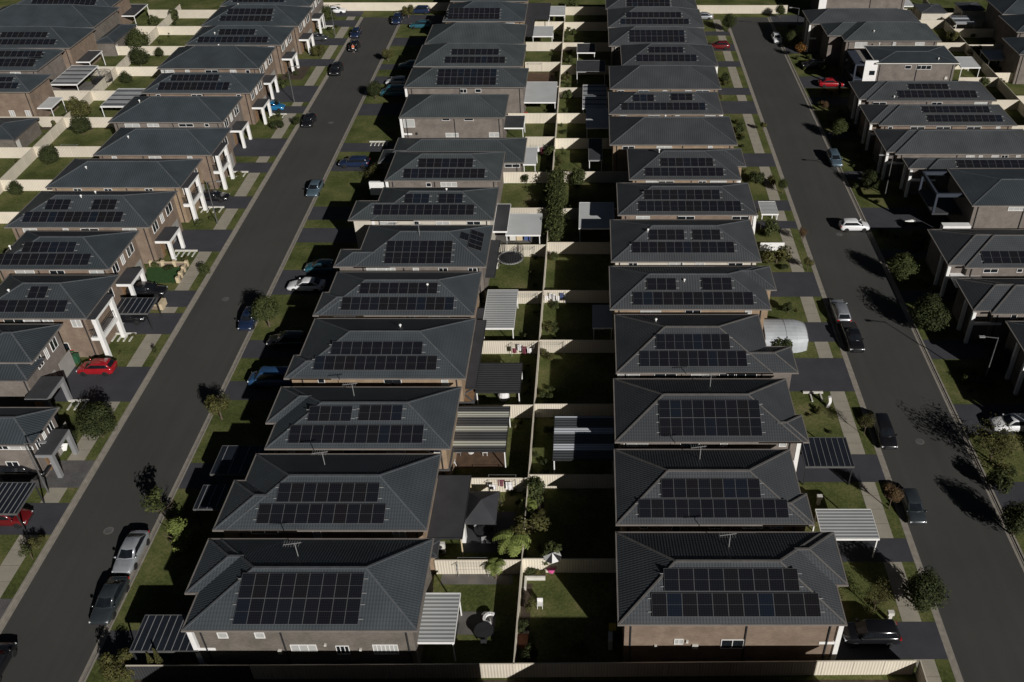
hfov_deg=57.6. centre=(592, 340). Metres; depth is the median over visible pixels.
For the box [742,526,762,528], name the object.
window
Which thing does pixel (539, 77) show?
deck
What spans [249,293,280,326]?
street tree
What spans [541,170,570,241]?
hedge
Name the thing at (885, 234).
garden plant
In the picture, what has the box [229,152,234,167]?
garage door
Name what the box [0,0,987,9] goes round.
lawn
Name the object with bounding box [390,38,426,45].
driveway
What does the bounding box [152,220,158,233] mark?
window
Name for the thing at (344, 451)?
window
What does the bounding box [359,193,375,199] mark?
street tree
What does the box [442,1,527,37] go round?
house
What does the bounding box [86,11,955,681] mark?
lawn
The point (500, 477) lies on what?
clothesline
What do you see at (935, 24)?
metal fence
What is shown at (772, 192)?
footpath
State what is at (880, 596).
street tree
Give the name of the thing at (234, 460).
patio roof
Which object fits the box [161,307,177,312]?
footpath
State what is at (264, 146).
driveway
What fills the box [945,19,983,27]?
metal fence
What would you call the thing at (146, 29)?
metal fence
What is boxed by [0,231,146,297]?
house
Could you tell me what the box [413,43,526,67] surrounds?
house
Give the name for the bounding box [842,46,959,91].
house
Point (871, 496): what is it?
footpath
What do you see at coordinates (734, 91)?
driveway
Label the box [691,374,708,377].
window
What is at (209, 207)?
step frame
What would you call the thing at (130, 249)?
window
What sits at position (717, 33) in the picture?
driveway
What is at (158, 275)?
lawn
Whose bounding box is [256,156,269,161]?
footpath
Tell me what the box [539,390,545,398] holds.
garden shrub
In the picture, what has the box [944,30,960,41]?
garden tree
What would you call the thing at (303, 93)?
driveway
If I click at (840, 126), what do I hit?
street tree
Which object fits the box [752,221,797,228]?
driveway
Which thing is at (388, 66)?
driveway
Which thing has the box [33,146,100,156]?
metal fence
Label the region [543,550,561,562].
garden umbrella
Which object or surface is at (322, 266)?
parked car
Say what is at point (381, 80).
driveway
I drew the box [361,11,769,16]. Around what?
ground
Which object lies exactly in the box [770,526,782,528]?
window
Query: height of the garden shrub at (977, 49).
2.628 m
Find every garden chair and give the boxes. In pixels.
[480,638,486,645]
[537,598,542,608]
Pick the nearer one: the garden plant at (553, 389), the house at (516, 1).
the garden plant at (553, 389)
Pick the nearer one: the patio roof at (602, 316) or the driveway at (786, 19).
the patio roof at (602, 316)
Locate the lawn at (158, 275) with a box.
[145,267,188,282]
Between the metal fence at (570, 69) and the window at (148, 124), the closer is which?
the window at (148, 124)
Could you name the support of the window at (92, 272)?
in the house at (72, 253)
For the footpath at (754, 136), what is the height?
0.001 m
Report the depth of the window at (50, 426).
91.36 m
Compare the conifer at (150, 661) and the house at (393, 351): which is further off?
the house at (393, 351)
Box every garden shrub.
[5,180,23,194]
[16,544,32,558]
[25,535,45,548]
[37,144,59,164]
[62,426,78,442]
[69,115,91,134]
[118,70,133,82]
[128,46,149,65]
[148,14,159,25]
[153,47,163,56]
[168,8,178,20]
[198,262,210,274]
[270,120,283,129]
[272,78,285,89]
[292,116,299,124]
[363,162,385,179]
[498,521,530,553]
[514,512,550,533]
[518,618,529,633]
[519,642,538,662]
[521,174,528,184]
[523,473,545,504]
[524,595,536,611]
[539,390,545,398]
[540,540,564,565]
[541,348,550,357]
[542,324,553,331]
[543,145,556,159]
[551,251,558,260]
[562,73,571,80]
[562,89,574,99]
[565,55,572,63]
[566,0,578,6]
[569,28,576,35]
[569,167,585,186]
[720,72,729,80]
[735,122,745,133]
[748,170,764,183]
[761,245,792,263]
[764,219,779,236]
[767,175,775,185]
[770,336,792,346]
[781,301,794,312]
[819,62,828,71]
[843,115,852,123]
[847,124,858,133]
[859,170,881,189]
[908,229,928,251]
[967,46,981,55]
[980,75,989,86]
[985,467,1014,493]
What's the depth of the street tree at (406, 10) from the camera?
202.31 m
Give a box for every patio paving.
[61,82,96,89]
[456,612,495,634]
[463,512,515,552]
[496,233,542,242]
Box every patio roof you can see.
[0,482,44,531]
[37,97,66,116]
[51,65,99,89]
[76,50,105,64]
[100,88,145,116]
[112,298,161,330]
[122,4,148,25]
[129,615,198,664]
[193,485,230,527]
[210,445,267,484]
[417,593,461,660]
[427,475,471,559]
[453,406,510,468]
[465,320,486,388]
[475,363,522,404]
[476,308,484,319]
[483,290,517,340]
[485,240,500,277]
[493,204,510,232]
[504,115,524,130]
[505,213,541,243]
[523,147,537,171]
[524,82,556,112]
[525,18,534,36]
[526,3,550,25]
[533,26,553,36]
[549,6,565,20]
[552,416,614,473]
[576,60,604,83]
[577,43,594,59]
[579,202,613,232]
[582,85,606,112]
[586,108,608,137]
[588,138,601,170]
[592,305,612,339]
[757,201,778,228]
[801,437,854,484]
[812,509,879,557]
[903,0,913,11]
[949,16,975,28]
[949,273,981,287]
[955,57,980,76]
[980,50,1004,64]
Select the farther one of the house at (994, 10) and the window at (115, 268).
the house at (994, 10)
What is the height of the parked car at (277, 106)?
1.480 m
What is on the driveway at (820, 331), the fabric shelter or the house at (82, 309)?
the fabric shelter
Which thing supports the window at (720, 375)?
in the house at (685, 345)
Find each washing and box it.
[489,484,495,489]
[498,479,504,486]
[506,482,512,489]
[522,346,526,353]
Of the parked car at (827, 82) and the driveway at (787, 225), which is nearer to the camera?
the driveway at (787, 225)
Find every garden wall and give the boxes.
[148,260,188,282]
[151,298,166,309]
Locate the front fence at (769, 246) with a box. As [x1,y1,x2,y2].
[760,242,784,250]
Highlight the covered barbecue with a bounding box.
[498,393,508,401]
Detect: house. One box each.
[0,4,120,40]
[0,26,100,68]
[0,48,66,89]
[0,73,58,116]
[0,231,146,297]
[0,275,126,357]
[0,324,75,393]
[0,357,72,420]
[0,407,78,477]
[4,191,184,263]
[16,0,134,23]
[45,159,207,222]
[93,127,235,189]
[108,96,251,148]
[141,72,272,124]
[156,44,279,98]
[181,538,433,664]
[185,25,299,73]
[201,3,314,54]
[212,450,441,537]
[220,0,325,32]
[264,382,461,474]
[284,318,475,405]
[312,271,481,317]
[333,223,492,304]
[348,187,499,248]
[369,151,505,206]
[378,138,526,177]
[399,94,508,137]
[404,67,528,114]
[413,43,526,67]
[424,22,526,59]
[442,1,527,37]
[450,0,528,3]
[605,0,697,9]
[607,6,704,55]
[608,26,707,65]
[608,91,723,115]
[609,65,721,91]
[609,115,737,170]
[609,266,776,339]
[610,219,761,265]
[613,373,809,470]
[614,314,798,386]
[614,445,814,531]
[615,532,848,661]
[616,183,757,234]
[620,43,717,72]
[627,148,745,182]
[802,8,920,51]
[810,0,904,8]
[819,21,941,69]
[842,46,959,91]
[848,81,996,124]
[858,104,1017,149]
[872,129,1023,179]
[899,157,1023,196]
[918,168,1023,228]
[925,229,1023,296]
[952,278,1023,343]
[982,0,1023,40]
[995,14,1023,43]
[998,37,1023,83]
[1004,321,1023,394]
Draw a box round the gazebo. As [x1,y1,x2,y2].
[465,491,500,538]
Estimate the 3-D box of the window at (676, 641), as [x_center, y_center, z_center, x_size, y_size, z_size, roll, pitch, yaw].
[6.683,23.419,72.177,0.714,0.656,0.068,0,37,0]
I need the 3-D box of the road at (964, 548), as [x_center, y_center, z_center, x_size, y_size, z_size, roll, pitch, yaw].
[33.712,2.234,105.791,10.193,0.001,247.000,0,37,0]
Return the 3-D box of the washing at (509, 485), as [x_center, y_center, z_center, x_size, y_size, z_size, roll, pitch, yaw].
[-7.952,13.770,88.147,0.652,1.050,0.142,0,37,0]
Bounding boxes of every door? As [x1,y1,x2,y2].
[16,139,21,146]
[34,402,43,406]
[45,458,52,469]
[50,369,60,399]
[58,350,75,379]
[58,422,67,454]
[121,287,128,297]
[134,259,144,281]
[160,244,166,256]
[171,219,181,241]
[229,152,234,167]
[233,133,237,144]
[255,109,258,121]
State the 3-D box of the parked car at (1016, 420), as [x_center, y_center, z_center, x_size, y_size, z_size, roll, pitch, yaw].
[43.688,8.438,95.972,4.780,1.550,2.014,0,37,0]
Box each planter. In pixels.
[517,631,528,648]
[524,571,545,589]
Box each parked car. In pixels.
[0,463,50,479]
[0,508,33,528]
[0,642,16,681]
[76,358,117,375]
[89,576,129,624]
[112,530,149,574]
[120,314,148,324]
[125,282,167,297]
[203,189,229,202]
[237,306,256,330]
[247,366,292,388]
[264,101,285,111]
[266,331,307,349]
[287,277,325,292]
[301,113,316,126]
[304,259,336,273]
[306,179,323,196]
[312,32,328,41]
[329,6,346,13]
[329,61,343,75]
[338,155,370,167]
[348,40,360,51]
[350,27,361,37]
[380,84,407,97]
[385,76,407,84]
[391,12,402,24]
[398,60,416,69]
[409,20,432,28]
[412,5,430,14]
[700,12,712,19]
[709,40,729,49]
[771,32,781,42]
[801,58,825,69]
[817,77,843,87]
[826,148,842,166]
[829,299,851,323]
[839,218,869,231]
[840,322,864,352]
[842,618,901,647]
[870,413,897,449]
[898,488,926,524]
[989,413,1023,432]
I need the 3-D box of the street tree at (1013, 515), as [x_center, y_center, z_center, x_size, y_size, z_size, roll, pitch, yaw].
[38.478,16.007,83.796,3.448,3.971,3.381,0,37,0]
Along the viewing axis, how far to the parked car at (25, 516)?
85.16 m
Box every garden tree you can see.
[64,96,91,116]
[123,27,150,48]
[311,44,324,56]
[321,4,335,20]
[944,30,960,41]
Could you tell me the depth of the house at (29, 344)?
98.87 m
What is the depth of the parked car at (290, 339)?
106.73 m
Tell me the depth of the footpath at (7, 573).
82.20 m
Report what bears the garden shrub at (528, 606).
on the garden bed at (526, 594)
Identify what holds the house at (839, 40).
on the lawn at (1000, 390)
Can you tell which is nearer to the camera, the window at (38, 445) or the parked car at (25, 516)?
the parked car at (25, 516)
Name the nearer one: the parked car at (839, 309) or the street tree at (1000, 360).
the street tree at (1000, 360)
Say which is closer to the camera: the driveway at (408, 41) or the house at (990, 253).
the house at (990, 253)
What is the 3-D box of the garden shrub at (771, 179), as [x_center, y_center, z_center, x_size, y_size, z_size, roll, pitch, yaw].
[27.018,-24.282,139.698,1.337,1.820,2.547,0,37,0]
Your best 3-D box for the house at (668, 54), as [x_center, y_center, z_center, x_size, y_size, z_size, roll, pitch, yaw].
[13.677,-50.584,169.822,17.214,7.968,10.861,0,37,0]
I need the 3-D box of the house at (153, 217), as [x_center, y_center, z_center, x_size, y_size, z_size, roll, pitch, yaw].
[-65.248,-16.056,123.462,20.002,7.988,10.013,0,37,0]
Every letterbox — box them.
[816,494,822,504]
[826,396,831,407]
[887,610,894,618]
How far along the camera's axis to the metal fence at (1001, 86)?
174.70 m
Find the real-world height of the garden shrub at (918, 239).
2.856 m
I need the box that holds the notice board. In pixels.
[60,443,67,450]
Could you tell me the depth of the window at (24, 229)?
119.16 m
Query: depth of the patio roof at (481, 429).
92.33 m
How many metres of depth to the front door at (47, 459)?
90.96 m
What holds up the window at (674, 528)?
in the house at (707, 490)
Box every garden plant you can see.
[150,261,159,267]
[163,264,173,270]
[194,218,203,225]
[526,567,535,575]
[534,569,545,575]
[535,543,543,553]
[537,508,545,514]
[539,458,547,464]
[539,468,550,473]
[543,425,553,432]
[545,393,553,399]
[546,353,553,359]
[548,385,556,392]
[550,300,559,305]
[551,303,558,308]
[552,326,559,332]
[815,406,822,414]
[876,227,883,234]
[883,231,889,237]
[961,374,971,384]
[1000,463,1013,476]
[1004,466,1017,476]
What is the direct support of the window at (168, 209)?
in the house at (153, 217)
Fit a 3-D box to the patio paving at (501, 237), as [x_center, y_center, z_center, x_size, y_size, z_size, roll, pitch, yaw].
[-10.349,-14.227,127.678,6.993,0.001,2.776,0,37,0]
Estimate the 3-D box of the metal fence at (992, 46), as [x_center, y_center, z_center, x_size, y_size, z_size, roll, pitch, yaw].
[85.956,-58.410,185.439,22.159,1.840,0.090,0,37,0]
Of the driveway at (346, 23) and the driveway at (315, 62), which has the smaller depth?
the driveway at (315, 62)
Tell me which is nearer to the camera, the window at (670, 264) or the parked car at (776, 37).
the window at (670, 264)
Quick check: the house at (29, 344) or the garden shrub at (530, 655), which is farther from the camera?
the house at (29, 344)
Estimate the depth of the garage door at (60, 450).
93.39 m
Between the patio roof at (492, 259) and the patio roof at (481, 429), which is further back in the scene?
the patio roof at (492, 259)
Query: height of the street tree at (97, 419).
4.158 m
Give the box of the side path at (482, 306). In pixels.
[431,180,506,577]
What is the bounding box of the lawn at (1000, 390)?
[769,10,1023,553]
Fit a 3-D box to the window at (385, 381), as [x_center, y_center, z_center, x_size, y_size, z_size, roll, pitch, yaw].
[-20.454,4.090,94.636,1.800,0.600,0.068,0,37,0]
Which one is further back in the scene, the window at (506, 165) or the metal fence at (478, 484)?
the window at (506, 165)
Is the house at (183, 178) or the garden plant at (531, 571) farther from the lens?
the house at (183, 178)
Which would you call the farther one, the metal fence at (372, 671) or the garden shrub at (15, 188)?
the garden shrub at (15, 188)
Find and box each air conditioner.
[438,542,445,553]
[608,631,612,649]
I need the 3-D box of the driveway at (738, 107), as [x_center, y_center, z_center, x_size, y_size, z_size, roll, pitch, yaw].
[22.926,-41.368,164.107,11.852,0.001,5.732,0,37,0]
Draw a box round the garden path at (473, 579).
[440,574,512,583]
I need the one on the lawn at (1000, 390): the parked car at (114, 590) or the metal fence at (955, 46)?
the metal fence at (955, 46)
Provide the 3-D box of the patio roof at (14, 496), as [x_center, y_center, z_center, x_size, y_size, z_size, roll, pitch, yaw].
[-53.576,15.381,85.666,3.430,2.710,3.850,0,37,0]
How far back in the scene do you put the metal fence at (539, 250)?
123.03 m
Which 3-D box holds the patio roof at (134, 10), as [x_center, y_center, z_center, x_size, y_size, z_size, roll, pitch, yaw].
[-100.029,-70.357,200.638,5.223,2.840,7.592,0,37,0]
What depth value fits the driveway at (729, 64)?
181.11 m
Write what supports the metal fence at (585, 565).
on the lawn at (578, 607)
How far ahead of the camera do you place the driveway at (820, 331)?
109.93 m
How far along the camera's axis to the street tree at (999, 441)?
90.74 m
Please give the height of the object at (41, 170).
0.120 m
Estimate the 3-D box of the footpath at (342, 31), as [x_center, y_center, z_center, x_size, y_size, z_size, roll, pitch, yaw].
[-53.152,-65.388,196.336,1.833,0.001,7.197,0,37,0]
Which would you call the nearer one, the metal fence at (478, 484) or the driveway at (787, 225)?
the metal fence at (478, 484)
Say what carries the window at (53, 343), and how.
in the house at (29, 344)
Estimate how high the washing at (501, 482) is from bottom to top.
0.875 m
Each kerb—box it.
[0,17,363,633]
[78,17,403,681]
[724,17,963,681]
[767,17,1023,571]
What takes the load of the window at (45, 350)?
in the house at (29, 344)
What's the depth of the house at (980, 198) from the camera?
125.50 m
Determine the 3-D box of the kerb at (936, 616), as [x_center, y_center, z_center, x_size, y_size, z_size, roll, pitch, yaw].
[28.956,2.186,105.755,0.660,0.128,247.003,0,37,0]
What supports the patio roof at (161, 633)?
on the driveway at (115, 641)
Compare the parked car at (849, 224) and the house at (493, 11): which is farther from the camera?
the house at (493, 11)
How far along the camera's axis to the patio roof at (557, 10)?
199.60 m
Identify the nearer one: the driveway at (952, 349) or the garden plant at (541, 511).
the garden plant at (541, 511)
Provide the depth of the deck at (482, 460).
92.56 m
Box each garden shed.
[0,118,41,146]
[96,24,136,55]
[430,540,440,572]
[439,447,453,470]
[459,389,475,404]
[913,4,947,19]
[954,2,985,18]
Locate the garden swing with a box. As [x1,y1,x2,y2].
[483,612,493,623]
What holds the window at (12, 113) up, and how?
in the house at (24, 95)
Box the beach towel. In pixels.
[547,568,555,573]
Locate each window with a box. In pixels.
[0,446,8,449]
[3,320,25,323]
[5,461,19,465]
[8,446,33,449]
[9,110,15,116]
[14,270,34,274]
[22,228,36,231]
[23,320,44,323]
[24,110,31,116]
[35,354,44,369]
[35,438,41,448]
[43,320,53,323]
[43,348,49,359]
[46,421,54,432]
[49,270,64,273]
[49,336,58,351]
[63,343,70,349]
[70,320,82,326]
[80,228,98,230]
[89,270,104,274]
[107,287,114,297]
[112,261,119,274]
[120,254,125,264]
[122,228,136,230]
[124,123,139,126]
[126,242,134,257]
[147,123,158,126]
[148,156,161,158]
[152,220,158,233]
[160,213,164,223]
[161,70,174,72]
[165,201,172,216]
[178,123,193,126]
[216,632,228,637]
[224,118,228,126]
[234,105,238,116]
[251,532,278,533]
[254,632,265,637]
[268,55,272,64]
[290,644,317,651]
[313,532,322,537]
[335,645,350,653]
[343,450,362,452]
[366,268,385,270]
[372,644,398,653]
[380,221,396,224]
[384,380,401,383]
[386,450,405,452]
[393,532,406,537]
[403,119,414,126]
[429,450,439,452]
[435,221,449,224]
[440,182,456,186]
[441,380,448,385]
[445,133,458,136]
[467,221,480,224]
[489,132,498,136]
[505,164,519,167]
[617,374,639,377]
[622,146,634,149]
[624,443,647,445]
[636,216,649,218]
[640,311,660,313]
[654,374,676,377]
[657,146,671,147]
[657,181,673,182]
[668,263,682,265]
[672,526,679,531]
[674,639,683,644]
[678,216,694,218]
[680,443,698,445]
[685,311,700,313]
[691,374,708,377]
[709,526,721,528]
[710,181,726,182]
[719,374,736,377]
[720,639,743,648]
[728,263,742,265]
[732,216,749,218]
[734,374,756,377]
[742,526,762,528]
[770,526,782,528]
[779,443,786,446]
[854,42,866,47]
[910,127,924,128]
[916,65,931,69]
[983,269,997,272]
[1007,207,1023,210]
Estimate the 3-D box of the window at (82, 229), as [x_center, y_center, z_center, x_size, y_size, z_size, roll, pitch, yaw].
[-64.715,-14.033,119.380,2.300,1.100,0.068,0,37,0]
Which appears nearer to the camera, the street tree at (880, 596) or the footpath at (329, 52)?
the street tree at (880, 596)
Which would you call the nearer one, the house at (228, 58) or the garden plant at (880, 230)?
the garden plant at (880, 230)
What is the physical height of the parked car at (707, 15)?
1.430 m
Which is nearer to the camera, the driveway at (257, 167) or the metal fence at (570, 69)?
the driveway at (257, 167)
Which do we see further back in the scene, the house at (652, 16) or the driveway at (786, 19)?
the driveway at (786, 19)
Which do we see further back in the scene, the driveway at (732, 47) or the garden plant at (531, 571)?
the driveway at (732, 47)
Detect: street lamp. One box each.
[23,441,49,492]
[206,180,220,223]
[287,66,298,101]
[879,154,892,195]
[979,335,998,375]
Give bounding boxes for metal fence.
[0,4,180,193]
[0,117,62,126]
[0,147,31,157]
[0,179,52,190]
[0,212,18,223]
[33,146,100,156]
[53,90,90,99]
[64,117,114,127]
[88,66,114,75]
[91,91,146,100]
[116,46,133,54]
[116,66,160,75]
[125,665,253,679]
[135,26,155,34]
[137,46,184,54]
[147,10,170,17]
[157,26,202,34]
[177,10,216,17]
[249,663,514,678]
[323,2,452,10]
[434,559,520,573]
[462,404,533,417]
[470,478,526,491]
[482,341,538,353]
[484,291,542,303]
[499,244,545,256]
[503,172,551,182]
[508,113,556,122]
[510,208,546,218]
[513,4,565,663]
[514,660,916,677]
[522,558,615,572]
[525,62,560,70]
[525,137,554,146]
[526,42,561,50]
[529,474,614,488]
[534,21,563,29]
[534,404,613,416]
[539,340,614,352]
[543,290,609,302]
[547,242,610,253]
[555,138,611,148]
[557,113,610,122]
[559,87,611,96]
[561,65,610,74]
[561,208,619,219]
[563,42,609,51]
[564,22,607,30]
[564,171,629,182]
[566,7,606,14]
[697,5,787,13]
[915,660,927,681]
[919,20,944,28]
[922,0,1023,116]
[937,42,965,51]
[945,13,984,18]
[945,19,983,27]
[954,29,993,37]
[955,60,981,68]
[958,77,998,86]
[968,44,1003,53]
[992,100,1019,109]
[995,73,1012,81]
[1012,125,1023,129]
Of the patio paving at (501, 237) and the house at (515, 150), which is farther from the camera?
the house at (515, 150)
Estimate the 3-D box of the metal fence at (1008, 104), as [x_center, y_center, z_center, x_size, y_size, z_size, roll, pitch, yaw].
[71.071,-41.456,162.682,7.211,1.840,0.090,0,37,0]
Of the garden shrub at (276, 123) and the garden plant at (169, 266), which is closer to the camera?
the garden plant at (169, 266)
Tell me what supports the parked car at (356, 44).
on the road at (52, 631)
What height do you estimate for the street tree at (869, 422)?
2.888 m
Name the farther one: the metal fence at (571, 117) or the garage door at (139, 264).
the metal fence at (571, 117)
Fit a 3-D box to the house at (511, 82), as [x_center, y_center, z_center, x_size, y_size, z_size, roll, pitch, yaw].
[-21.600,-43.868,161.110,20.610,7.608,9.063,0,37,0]
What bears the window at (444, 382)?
in the house at (393, 351)
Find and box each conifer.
[146,653,155,678]
[152,648,165,679]
[173,657,181,678]
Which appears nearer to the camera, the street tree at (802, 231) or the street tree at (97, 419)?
the street tree at (97, 419)
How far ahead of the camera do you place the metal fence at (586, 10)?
205.12 m
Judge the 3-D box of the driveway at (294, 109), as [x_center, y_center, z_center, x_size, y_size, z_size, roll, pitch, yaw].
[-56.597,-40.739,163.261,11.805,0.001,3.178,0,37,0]
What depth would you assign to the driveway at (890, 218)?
132.00 m
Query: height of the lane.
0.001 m
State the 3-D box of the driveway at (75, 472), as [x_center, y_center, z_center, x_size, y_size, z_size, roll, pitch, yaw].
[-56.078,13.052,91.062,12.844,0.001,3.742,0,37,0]
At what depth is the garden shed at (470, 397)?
96.88 m
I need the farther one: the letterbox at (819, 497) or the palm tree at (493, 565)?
the letterbox at (819, 497)
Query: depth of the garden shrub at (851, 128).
153.95 m
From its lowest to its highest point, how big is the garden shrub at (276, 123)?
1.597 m
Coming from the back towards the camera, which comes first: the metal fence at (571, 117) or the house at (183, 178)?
the metal fence at (571, 117)
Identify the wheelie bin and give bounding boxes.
[72,353,80,363]
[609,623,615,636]
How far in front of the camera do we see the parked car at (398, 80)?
171.62 m
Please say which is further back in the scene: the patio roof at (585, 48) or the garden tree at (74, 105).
the patio roof at (585, 48)
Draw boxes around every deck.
[455,452,505,467]
[527,72,554,81]
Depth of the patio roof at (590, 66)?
173.19 m
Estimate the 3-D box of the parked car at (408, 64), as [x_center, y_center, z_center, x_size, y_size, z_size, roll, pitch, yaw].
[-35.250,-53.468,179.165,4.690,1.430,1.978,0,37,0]
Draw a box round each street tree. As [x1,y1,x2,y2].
[75,401,117,441]
[97,647,136,681]
[139,486,172,519]
[163,516,201,554]
[204,393,230,419]
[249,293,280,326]
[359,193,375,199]
[366,80,380,98]
[382,49,393,61]
[402,4,413,17]
[722,13,736,31]
[760,122,766,129]
[774,3,785,18]
[778,178,788,192]
[786,30,798,46]
[795,42,807,55]
[799,226,808,242]
[803,256,814,270]
[819,100,828,110]
[830,118,848,139]
[856,412,874,435]
[860,576,894,613]
[882,482,903,509]
[888,252,919,281]
[901,565,950,612]
[908,291,950,332]
[963,412,1023,470]
[982,345,1010,373]
[998,499,1023,538]
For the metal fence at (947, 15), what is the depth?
201.39 m
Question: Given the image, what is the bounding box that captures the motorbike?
[902,219,917,225]
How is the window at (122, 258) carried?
in the house at (72, 253)
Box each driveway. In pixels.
[0,460,94,487]
[0,503,69,534]
[0,599,11,618]
[50,367,150,401]
[96,630,197,659]
[118,313,182,333]
[128,291,195,306]
[172,230,232,251]
[178,463,240,488]
[199,196,252,208]
[222,381,280,399]
[233,138,287,155]
[233,163,272,172]
[241,340,301,357]
[266,86,318,101]
[267,106,306,112]
[271,270,339,294]
[293,59,334,65]
[297,228,356,241]
[307,207,352,219]
[310,38,347,44]
[321,20,357,26]
[331,161,382,170]
[333,11,363,16]
[340,143,395,151]
[357,104,403,114]
[373,77,407,83]
[379,64,410,69]
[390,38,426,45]
[401,15,445,23]
[705,31,730,35]
[708,44,735,50]
[717,61,741,66]
[718,88,750,94]
[720,101,757,113]
[743,153,775,166]
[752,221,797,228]
[753,200,791,210]
[770,15,804,24]
[770,272,821,296]
[785,47,818,52]
[789,358,854,390]
[796,454,885,481]
[799,77,851,87]
[804,322,836,341]
[808,97,849,104]
[825,132,861,138]
[829,622,947,658]
[837,538,913,561]
[843,171,891,179]
[861,208,950,229]
[880,250,927,257]
[900,291,956,301]
[923,340,1004,358]
[953,404,1023,434]
[990,482,1023,509]
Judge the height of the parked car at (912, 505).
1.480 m
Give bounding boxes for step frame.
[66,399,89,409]
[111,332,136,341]
[170,250,197,256]
[199,206,223,212]
[229,171,247,176]
[369,141,388,145]
[803,391,822,401]
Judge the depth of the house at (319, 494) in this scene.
79.28 m
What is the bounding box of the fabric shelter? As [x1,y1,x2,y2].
[763,319,807,352]
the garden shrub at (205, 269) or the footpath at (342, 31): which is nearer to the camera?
the garden shrub at (205, 269)
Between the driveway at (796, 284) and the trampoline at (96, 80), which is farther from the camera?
the trampoline at (96, 80)
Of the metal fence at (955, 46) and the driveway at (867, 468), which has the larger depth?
the metal fence at (955, 46)
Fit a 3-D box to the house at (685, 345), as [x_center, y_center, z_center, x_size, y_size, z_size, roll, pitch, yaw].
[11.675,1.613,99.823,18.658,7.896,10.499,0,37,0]
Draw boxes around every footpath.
[0,535,37,597]
[40,488,66,502]
[67,402,119,459]
[126,334,160,366]
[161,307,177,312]
[175,252,211,289]
[213,209,237,229]
[235,173,259,195]
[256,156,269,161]
[271,113,296,137]
[292,102,302,105]
[304,66,324,85]
[321,45,337,58]
[335,27,348,37]
[713,20,723,30]
[718,36,726,39]
[723,51,733,60]
[728,67,742,87]
[737,95,746,100]
[743,114,763,152]
[759,167,779,199]
[774,211,786,220]
[779,229,803,271]
[800,297,820,321]
[814,342,832,357]
[830,391,864,453]
[859,482,892,537]
[884,562,921,621]
[914,659,941,681]
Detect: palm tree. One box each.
[484,557,505,578]
[492,525,531,556]
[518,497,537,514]
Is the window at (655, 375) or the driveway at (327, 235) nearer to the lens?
the window at (655, 375)
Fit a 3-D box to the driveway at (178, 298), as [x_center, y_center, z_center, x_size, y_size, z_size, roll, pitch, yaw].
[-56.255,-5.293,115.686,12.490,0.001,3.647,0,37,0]
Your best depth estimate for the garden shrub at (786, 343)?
105.64 m
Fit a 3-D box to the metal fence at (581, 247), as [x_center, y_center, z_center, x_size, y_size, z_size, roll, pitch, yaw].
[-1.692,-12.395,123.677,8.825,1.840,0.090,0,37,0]
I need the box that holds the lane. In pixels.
[134,680,914,681]
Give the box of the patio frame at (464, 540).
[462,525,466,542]
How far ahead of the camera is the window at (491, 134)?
148.44 m
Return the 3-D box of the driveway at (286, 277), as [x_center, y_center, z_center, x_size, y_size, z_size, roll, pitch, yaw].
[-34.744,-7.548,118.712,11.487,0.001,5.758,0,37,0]
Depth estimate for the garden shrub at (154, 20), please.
198.62 m
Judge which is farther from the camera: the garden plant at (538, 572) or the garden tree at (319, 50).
the garden tree at (319, 50)
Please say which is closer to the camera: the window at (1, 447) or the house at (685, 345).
the window at (1, 447)
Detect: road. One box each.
[0,17,397,681]
[731,17,1023,681]
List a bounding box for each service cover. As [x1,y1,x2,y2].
[103,527,113,533]
[915,438,923,444]
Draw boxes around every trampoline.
[90,69,113,85]
[498,241,523,267]
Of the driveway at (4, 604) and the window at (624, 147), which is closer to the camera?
the driveway at (4, 604)
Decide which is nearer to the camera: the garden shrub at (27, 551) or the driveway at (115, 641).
the driveway at (115, 641)
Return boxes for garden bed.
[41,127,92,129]
[280,66,310,79]
[520,583,531,642]
[528,490,544,516]
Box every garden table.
[474,525,488,536]
[474,622,493,638]
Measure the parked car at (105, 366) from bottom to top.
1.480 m
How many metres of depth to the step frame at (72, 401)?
99.67 m
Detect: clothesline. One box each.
[456,557,488,575]
[487,474,516,491]
[518,292,537,301]
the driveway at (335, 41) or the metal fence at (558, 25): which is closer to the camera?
the driveway at (335, 41)
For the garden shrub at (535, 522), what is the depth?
83.51 m
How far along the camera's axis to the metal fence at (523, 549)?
96.23 m

